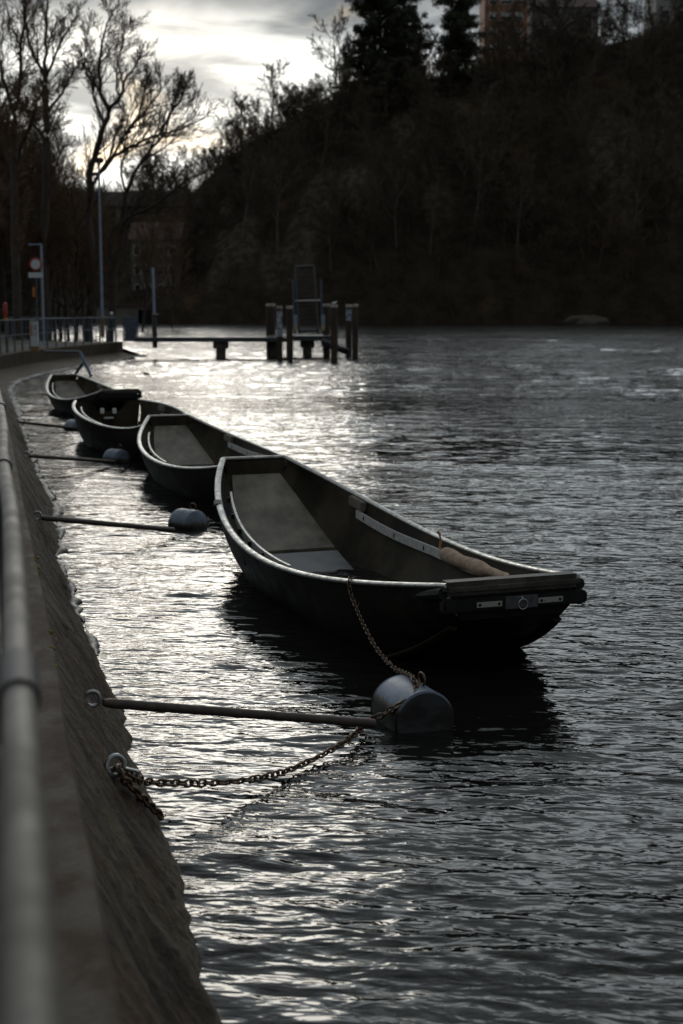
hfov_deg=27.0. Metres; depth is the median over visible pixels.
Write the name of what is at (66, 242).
bare tree
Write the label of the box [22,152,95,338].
bare tree
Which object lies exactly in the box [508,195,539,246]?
hillside tree
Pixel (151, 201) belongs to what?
hillside tree
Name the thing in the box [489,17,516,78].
hillside tree
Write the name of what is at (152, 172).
hillside tree
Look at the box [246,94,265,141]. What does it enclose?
hillside tree
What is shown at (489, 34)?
crest tree
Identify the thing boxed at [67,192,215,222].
viaduct
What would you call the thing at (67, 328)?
end railing
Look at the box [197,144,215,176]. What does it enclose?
crest tree
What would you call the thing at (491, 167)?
hillside tree
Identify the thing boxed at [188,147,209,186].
hillside tree
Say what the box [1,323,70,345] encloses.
ground
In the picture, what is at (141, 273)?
pale house
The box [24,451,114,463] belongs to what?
mooring boom
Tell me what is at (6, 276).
bare tree
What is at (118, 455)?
mooring buoy
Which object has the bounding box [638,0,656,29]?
crest tree
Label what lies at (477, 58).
hillside tree
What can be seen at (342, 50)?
crest tree
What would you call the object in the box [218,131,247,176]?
crest tree
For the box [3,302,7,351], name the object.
red post
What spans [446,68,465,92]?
crest tree
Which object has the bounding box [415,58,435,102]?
hillside tree
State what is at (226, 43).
sky
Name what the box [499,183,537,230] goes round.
hillside tree
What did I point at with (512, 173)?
hillside tree
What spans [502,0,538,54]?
crest tree
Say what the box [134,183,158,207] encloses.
hillside tree
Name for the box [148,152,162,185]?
hillside tree
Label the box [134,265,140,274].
window
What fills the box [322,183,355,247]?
hillside tree
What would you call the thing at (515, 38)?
crest tree
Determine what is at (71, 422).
mooring buoy
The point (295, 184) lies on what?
hillside tree
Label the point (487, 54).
hillside tree
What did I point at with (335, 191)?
hillside tree
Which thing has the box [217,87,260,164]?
hillside tree
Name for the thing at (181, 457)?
rowing boat
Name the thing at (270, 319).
mooring pile
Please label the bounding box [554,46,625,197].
shore tree
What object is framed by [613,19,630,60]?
hillside tree
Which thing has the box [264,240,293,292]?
hillside tree
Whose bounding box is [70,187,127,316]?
bare tree
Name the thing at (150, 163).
hillside tree
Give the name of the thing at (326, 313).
mooring pile
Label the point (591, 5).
pale house
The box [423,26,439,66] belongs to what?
crest tree
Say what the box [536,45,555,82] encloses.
crest tree
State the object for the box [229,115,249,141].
hillside tree
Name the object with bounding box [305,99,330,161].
hillside tree
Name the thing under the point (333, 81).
crest tree
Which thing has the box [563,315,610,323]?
rock
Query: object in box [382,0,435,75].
pine tree
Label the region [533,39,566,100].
hillside tree
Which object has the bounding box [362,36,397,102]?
hillside tree
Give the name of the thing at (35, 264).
traffic sign
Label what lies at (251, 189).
shore tree
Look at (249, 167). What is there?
hillside tree
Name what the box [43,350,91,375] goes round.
mooring trestle
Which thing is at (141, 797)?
mooring chain
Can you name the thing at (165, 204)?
hillside tree
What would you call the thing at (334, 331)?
mooring pile
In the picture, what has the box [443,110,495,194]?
hillside tree
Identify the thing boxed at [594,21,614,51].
crest tree
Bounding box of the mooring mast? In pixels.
[152,268,157,347]
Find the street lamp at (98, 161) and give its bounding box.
[94,158,104,336]
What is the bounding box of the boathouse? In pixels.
[94,305,151,323]
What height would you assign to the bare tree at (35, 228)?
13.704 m
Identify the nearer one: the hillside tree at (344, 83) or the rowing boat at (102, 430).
the rowing boat at (102, 430)
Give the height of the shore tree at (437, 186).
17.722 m
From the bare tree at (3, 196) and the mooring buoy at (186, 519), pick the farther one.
the bare tree at (3, 196)
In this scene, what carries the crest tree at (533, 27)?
on the hills
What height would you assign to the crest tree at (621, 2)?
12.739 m
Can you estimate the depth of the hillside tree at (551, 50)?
272.44 m
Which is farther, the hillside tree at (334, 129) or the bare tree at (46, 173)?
the hillside tree at (334, 129)
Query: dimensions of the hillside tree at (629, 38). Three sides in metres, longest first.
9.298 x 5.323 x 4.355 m
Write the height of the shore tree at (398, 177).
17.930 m
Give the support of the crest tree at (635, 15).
on the hills
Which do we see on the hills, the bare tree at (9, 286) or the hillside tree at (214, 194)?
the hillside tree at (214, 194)
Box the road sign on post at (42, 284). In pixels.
[28,244,44,345]
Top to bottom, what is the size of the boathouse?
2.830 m
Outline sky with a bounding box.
[0,0,643,191]
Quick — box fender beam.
[321,338,348,354]
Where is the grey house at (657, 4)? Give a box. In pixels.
[644,0,681,30]
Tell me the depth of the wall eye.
6.41 m
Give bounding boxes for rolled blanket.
[437,530,509,576]
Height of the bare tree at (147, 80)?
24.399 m
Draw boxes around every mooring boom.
[15,419,72,428]
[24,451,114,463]
[33,511,174,531]
[84,689,375,727]
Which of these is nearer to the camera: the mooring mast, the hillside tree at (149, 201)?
the mooring mast
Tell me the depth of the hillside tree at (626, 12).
268.88 m
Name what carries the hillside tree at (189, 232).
on the hills
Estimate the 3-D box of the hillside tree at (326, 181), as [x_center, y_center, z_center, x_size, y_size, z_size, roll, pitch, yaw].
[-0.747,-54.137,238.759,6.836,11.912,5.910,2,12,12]
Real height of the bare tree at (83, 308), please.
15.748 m
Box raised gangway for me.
[292,265,324,333]
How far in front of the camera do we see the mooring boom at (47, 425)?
28.75 m
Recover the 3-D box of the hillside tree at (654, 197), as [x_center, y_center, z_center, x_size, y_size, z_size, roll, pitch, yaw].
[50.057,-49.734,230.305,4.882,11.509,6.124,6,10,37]
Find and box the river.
[12,323,682,1023]
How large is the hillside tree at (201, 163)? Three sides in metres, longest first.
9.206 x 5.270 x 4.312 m
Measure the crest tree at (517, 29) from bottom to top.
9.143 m
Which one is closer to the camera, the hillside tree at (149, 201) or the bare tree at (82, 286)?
the bare tree at (82, 286)
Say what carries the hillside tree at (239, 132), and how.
on the hills
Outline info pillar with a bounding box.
[30,320,38,350]
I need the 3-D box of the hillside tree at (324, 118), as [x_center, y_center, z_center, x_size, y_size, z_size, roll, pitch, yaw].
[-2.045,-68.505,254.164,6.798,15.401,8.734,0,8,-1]
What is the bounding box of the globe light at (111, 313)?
[110,312,112,341]
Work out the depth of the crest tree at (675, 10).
283.14 m
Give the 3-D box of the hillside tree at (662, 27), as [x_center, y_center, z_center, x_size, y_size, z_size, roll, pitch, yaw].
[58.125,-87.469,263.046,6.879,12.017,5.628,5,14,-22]
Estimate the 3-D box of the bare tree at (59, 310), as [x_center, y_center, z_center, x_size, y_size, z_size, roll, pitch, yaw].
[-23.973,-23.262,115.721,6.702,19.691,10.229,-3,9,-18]
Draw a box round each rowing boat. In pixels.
[46,374,141,415]
[72,399,190,458]
[137,414,287,505]
[214,455,586,658]
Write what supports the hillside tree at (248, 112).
on the hills
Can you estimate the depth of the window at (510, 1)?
299.72 m
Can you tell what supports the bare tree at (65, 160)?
on the ground
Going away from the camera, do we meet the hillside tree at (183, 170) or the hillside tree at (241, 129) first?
the hillside tree at (183, 170)
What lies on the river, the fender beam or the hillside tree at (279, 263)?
the fender beam
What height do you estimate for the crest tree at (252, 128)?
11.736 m
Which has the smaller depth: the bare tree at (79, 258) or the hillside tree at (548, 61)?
the bare tree at (79, 258)
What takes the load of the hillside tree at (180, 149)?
on the hills
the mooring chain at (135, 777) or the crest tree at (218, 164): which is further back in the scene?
the crest tree at (218, 164)
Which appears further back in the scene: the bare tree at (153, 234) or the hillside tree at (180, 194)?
the hillside tree at (180, 194)
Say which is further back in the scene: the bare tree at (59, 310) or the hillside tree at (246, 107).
the hillside tree at (246, 107)
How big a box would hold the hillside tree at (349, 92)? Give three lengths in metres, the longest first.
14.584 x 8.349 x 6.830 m
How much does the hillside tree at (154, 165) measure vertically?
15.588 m
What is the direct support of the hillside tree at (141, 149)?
on the hills
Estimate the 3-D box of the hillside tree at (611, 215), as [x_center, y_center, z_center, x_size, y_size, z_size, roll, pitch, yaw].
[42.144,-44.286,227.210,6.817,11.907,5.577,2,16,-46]
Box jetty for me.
[135,327,330,357]
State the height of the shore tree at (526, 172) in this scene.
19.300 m
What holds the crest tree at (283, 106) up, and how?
on the hills
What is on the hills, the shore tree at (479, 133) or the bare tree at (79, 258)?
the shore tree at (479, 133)
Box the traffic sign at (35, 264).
[28,257,42,351]
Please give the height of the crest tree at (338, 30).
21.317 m
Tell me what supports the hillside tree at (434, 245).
on the hills
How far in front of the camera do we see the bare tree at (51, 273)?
110.08 m
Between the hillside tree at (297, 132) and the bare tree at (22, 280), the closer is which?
the bare tree at (22, 280)
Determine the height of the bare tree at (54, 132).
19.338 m
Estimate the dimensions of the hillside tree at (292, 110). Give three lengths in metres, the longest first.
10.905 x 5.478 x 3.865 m
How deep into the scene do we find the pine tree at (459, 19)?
269.97 m
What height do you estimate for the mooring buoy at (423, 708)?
0.458 m
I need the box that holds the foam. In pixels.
[6,354,147,655]
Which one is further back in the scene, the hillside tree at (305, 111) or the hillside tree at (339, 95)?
the hillside tree at (339, 95)
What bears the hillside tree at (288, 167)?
on the hills
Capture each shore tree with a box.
[231,138,273,239]
[254,121,303,248]
[374,136,416,246]
[409,149,461,255]
[451,79,518,241]
[500,145,541,263]
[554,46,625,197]
[606,87,657,202]
[623,116,667,246]
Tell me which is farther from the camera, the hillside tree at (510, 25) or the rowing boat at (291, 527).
the hillside tree at (510, 25)
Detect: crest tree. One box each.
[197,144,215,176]
[213,150,230,188]
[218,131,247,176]
[230,138,250,185]
[246,56,291,154]
[247,119,272,179]
[277,96,299,136]
[282,83,310,139]
[306,5,354,116]
[306,73,326,112]
[309,85,330,129]
[313,72,330,95]
[324,71,337,87]
[327,76,334,92]
[335,32,355,103]
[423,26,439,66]
[428,48,462,97]
[437,59,463,100]
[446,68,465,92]
[476,0,518,64]
[483,16,509,56]
[492,22,521,53]
[493,29,510,58]
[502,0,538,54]
[509,22,527,60]
[519,0,605,54]
[521,33,531,60]
[526,18,550,47]
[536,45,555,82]
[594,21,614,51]
[599,0,620,34]
[611,17,627,51]
[616,0,642,34]
[627,0,650,33]
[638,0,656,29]
[660,0,682,40]
[665,0,681,20]
[670,1,682,20]
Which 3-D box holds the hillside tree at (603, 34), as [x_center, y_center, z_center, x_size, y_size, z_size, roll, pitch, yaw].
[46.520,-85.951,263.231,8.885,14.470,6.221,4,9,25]
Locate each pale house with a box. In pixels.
[128,222,185,289]
[527,0,600,59]
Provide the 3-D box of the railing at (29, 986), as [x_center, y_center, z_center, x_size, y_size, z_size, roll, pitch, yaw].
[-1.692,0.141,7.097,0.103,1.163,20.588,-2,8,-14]
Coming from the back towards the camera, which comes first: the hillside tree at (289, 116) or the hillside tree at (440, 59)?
the hillside tree at (440, 59)
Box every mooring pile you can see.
[266,304,274,355]
[276,306,282,358]
[286,306,292,358]
[323,304,329,355]
[331,305,337,358]
[346,305,351,354]
[352,304,357,356]
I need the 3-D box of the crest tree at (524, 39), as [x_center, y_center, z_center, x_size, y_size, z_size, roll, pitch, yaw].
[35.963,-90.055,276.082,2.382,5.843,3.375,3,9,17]
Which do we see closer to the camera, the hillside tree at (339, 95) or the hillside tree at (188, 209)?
the hillside tree at (188, 209)
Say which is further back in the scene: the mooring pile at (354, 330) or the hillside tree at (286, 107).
the hillside tree at (286, 107)
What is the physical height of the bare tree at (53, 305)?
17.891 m
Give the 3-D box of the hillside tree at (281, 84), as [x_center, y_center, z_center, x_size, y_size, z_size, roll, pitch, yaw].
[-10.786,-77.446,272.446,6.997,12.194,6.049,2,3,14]
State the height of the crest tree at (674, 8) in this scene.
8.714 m
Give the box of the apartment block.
[479,0,527,66]
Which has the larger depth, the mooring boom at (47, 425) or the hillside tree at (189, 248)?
the hillside tree at (189, 248)
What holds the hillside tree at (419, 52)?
on the hills
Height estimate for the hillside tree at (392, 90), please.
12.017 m
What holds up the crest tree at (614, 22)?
on the hills
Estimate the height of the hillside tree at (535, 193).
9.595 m
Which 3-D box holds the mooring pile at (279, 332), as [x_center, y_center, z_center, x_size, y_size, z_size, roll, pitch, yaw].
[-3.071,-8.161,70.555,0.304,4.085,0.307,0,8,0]
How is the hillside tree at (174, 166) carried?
on the hills
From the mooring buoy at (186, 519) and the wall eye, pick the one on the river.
the mooring buoy at (186, 519)
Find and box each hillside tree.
[117,186,159,223]
[118,140,165,191]
[123,171,137,191]
[129,149,167,204]
[131,162,150,190]
[132,141,166,189]
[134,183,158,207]
[136,181,168,221]
[140,159,164,189]
[140,166,190,221]
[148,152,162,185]
[152,186,189,246]
[157,162,184,191]
[159,150,187,207]
[164,167,204,246]
[169,159,198,191]
[171,217,202,275]
[172,142,200,179]
[175,171,196,224]
[175,183,200,241]
[175,189,197,239]
[181,233,198,280]
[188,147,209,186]
[190,147,214,187]
[193,174,218,213]
[197,176,225,227]
[208,110,234,186]
[215,125,245,186]
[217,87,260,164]
[223,129,238,156]
[226,92,256,141]
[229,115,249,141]
[233,99,263,152]
[233,139,259,197]
[236,127,264,175]
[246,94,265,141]
[249,174,281,239]
[264,92,299,152]
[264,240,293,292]
[270,79,302,118]
[271,92,297,146]
[272,119,310,195]
[275,96,301,147]
[275,142,305,204]
[277,111,304,169]
[278,78,318,158]
[279,85,307,141]
[281,142,312,205]
[285,98,313,151]
[297,79,333,139]
[299,178,346,270]
[304,91,333,119]
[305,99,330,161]
[309,96,339,153]
[311,82,348,166]
[316,153,353,221]
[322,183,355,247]
[327,69,352,117]
[331,57,367,129]
[332,82,351,116]
[354,66,366,94]
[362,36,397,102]
[373,56,402,124]
[377,61,403,115]
[378,165,412,214]
[401,24,436,102]
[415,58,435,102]
[426,196,461,253]
[427,230,452,274]
[428,48,448,101]
[433,42,452,88]
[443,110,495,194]
[454,109,486,160]
[464,58,493,114]
[470,141,505,215]
[471,42,497,93]
[472,45,496,88]
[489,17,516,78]
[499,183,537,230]
[508,159,543,223]
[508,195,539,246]
[514,180,549,230]
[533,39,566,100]
[539,38,560,74]
[569,6,618,84]
[580,198,624,268]
[600,8,618,57]
[606,33,648,118]
[609,0,633,51]
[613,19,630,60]
[624,31,643,69]
[634,6,675,67]
[634,169,666,236]
[637,11,673,73]
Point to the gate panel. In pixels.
(130, 329)
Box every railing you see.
[0,317,115,353]
[0,389,61,1023]
[8,317,116,341]
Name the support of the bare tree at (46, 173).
on the ground
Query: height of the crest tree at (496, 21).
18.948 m
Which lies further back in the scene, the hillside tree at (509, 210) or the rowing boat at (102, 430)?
the hillside tree at (509, 210)
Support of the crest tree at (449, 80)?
on the hills
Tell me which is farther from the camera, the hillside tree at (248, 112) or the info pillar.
the hillside tree at (248, 112)
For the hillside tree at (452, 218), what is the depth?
231.62 m
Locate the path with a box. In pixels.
[1,342,96,351]
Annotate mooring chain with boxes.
[115,764,163,820]
[118,677,418,787]
[347,577,414,680]
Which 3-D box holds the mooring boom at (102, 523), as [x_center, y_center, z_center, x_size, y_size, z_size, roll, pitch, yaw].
[-2.442,0.109,14.877,0.140,0.486,2.108,6,10,35]
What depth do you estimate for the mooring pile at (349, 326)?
75.26 m
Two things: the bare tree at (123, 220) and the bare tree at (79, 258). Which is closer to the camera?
the bare tree at (123, 220)
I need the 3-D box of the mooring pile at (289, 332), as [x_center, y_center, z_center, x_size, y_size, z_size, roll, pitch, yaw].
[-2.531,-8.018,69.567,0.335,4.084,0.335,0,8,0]
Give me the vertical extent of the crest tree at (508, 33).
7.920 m
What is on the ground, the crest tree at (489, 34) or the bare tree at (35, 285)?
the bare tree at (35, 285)
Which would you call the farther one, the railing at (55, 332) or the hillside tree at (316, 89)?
the hillside tree at (316, 89)
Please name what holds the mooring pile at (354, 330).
in the river
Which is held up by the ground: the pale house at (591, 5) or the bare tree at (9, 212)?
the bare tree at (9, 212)
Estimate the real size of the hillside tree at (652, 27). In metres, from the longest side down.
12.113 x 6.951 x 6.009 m
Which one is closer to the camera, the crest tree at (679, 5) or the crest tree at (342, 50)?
the crest tree at (342, 50)
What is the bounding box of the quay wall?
[0,342,222,1023]
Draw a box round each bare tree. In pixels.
[0,0,60,339]
[0,0,91,340]
[0,45,79,331]
[0,81,84,323]
[0,91,21,240]
[0,104,36,275]
[0,107,35,270]
[0,127,33,252]
[0,138,50,220]
[0,154,71,339]
[3,147,73,313]
[3,175,22,280]
[4,174,28,291]
[8,254,39,306]
[9,119,97,269]
[9,245,34,297]
[19,99,85,337]
[20,137,75,337]
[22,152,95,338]
[25,120,84,303]
[26,176,85,287]
[33,153,86,339]
[39,153,117,341]
[65,0,226,341]
[66,190,101,336]
[70,166,117,324]
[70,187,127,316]
[93,68,234,341]
[114,196,175,331]
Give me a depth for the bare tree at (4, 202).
105.88 m
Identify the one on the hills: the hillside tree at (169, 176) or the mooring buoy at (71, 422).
the hillside tree at (169, 176)
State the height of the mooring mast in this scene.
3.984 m
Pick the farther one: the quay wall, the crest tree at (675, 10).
the crest tree at (675, 10)
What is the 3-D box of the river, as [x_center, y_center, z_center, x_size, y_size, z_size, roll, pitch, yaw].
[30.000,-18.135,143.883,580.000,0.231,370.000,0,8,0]
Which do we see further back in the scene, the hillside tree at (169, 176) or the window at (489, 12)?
the window at (489, 12)
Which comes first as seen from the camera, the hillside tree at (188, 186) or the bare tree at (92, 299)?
the bare tree at (92, 299)
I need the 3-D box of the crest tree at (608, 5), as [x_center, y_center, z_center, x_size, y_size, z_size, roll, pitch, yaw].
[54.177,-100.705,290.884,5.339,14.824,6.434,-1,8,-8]
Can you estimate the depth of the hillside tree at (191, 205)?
247.78 m
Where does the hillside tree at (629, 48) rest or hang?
on the hills
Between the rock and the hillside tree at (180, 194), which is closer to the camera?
the rock
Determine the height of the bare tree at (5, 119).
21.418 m
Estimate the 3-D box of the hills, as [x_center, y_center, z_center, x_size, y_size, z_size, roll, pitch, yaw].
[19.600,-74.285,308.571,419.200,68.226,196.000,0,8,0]
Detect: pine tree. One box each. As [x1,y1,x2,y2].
[332,0,420,110]
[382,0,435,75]
[430,0,488,87]
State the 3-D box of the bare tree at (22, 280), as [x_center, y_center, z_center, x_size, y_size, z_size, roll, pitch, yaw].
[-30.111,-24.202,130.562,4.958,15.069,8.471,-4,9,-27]
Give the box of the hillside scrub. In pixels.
[22,12,682,319]
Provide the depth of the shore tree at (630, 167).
228.01 m
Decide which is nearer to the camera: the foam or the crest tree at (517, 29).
the foam
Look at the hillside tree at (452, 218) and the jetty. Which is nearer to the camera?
the jetty
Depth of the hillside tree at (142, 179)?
267.82 m
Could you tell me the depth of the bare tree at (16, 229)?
75.15 m
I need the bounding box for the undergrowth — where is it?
[0,275,79,336]
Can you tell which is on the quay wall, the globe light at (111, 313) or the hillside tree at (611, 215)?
the globe light at (111, 313)
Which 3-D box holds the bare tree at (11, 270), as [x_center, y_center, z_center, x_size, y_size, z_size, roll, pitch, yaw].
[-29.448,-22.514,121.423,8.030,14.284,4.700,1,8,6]
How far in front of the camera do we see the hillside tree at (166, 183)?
244.42 m
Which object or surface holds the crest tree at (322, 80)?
on the hills
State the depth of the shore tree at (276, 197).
235.59 m
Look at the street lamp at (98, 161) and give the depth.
86.54 m
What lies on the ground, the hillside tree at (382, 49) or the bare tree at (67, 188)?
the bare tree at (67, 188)
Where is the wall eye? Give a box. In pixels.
[104,753,139,777]
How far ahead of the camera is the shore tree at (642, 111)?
234.83 m
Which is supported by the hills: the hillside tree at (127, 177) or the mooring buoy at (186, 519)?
the hillside tree at (127, 177)
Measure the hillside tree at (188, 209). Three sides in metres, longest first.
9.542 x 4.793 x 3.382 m
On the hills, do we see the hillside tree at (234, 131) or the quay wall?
the hillside tree at (234, 131)
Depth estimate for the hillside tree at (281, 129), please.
263.71 m
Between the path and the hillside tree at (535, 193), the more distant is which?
the hillside tree at (535, 193)
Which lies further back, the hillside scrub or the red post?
the hillside scrub
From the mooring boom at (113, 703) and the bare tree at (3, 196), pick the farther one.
the bare tree at (3, 196)
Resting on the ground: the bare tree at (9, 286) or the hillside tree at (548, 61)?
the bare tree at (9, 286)
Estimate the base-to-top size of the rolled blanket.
0.265 m
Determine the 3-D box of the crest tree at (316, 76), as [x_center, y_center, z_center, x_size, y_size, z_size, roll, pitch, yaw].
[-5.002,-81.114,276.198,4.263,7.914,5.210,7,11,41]
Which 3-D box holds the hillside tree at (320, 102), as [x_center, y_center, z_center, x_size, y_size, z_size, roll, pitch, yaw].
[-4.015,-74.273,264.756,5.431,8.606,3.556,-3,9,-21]
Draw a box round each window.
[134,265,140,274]
[489,12,496,19]
[500,12,511,19]
[501,0,512,3]
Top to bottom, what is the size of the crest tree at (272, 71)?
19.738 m
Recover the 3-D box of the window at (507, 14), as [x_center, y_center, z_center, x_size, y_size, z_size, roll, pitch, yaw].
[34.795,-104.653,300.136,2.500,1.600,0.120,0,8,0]
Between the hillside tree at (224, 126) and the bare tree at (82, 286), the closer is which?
the bare tree at (82, 286)
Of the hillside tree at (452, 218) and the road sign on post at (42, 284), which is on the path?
the road sign on post at (42, 284)
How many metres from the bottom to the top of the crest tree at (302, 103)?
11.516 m
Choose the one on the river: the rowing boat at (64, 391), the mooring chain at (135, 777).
the rowing boat at (64, 391)
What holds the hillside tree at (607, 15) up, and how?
on the hills
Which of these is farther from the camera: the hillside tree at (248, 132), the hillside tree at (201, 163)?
the hillside tree at (201, 163)
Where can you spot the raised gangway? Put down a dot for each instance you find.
(296, 322)
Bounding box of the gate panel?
[123,316,138,341]
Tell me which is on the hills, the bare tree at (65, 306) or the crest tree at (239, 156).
the crest tree at (239, 156)
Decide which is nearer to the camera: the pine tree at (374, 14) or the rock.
the rock
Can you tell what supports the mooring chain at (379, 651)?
hanging from the rowing boat at (291, 527)
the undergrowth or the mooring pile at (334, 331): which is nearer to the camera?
the mooring pile at (334, 331)
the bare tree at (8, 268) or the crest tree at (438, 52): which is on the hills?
the crest tree at (438, 52)
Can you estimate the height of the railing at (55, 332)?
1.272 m
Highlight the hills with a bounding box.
[23,24,682,323]
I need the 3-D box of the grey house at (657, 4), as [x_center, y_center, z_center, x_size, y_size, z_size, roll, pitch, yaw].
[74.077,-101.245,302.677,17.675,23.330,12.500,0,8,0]
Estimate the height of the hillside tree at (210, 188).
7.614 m
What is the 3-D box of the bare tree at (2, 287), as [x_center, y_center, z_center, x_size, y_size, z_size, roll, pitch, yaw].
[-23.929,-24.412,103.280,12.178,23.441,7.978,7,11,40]
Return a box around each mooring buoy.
[63,419,77,430]
[102,444,130,462]
[168,503,207,529]
[370,671,453,733]
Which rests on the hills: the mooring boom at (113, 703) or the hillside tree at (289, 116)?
the hillside tree at (289, 116)
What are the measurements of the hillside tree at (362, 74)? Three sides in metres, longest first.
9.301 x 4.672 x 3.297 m
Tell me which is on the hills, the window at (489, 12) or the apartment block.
the apartment block
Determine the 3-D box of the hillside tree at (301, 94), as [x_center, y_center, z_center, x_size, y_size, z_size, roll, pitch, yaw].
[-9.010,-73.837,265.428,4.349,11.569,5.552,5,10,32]
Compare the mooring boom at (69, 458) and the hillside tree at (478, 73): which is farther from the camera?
the hillside tree at (478, 73)
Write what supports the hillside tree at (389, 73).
on the hills
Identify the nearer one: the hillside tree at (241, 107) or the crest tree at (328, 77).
the hillside tree at (241, 107)
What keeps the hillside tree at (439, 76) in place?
on the hills
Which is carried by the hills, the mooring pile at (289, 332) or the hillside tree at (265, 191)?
the hillside tree at (265, 191)
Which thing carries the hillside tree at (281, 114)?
on the hills
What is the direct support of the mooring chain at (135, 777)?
hanging from the wall eye
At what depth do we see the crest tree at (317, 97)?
270.57 m
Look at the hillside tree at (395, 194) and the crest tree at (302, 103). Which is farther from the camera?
the crest tree at (302, 103)
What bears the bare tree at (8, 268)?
on the ground
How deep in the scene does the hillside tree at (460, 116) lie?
245.72 m
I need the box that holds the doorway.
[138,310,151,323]

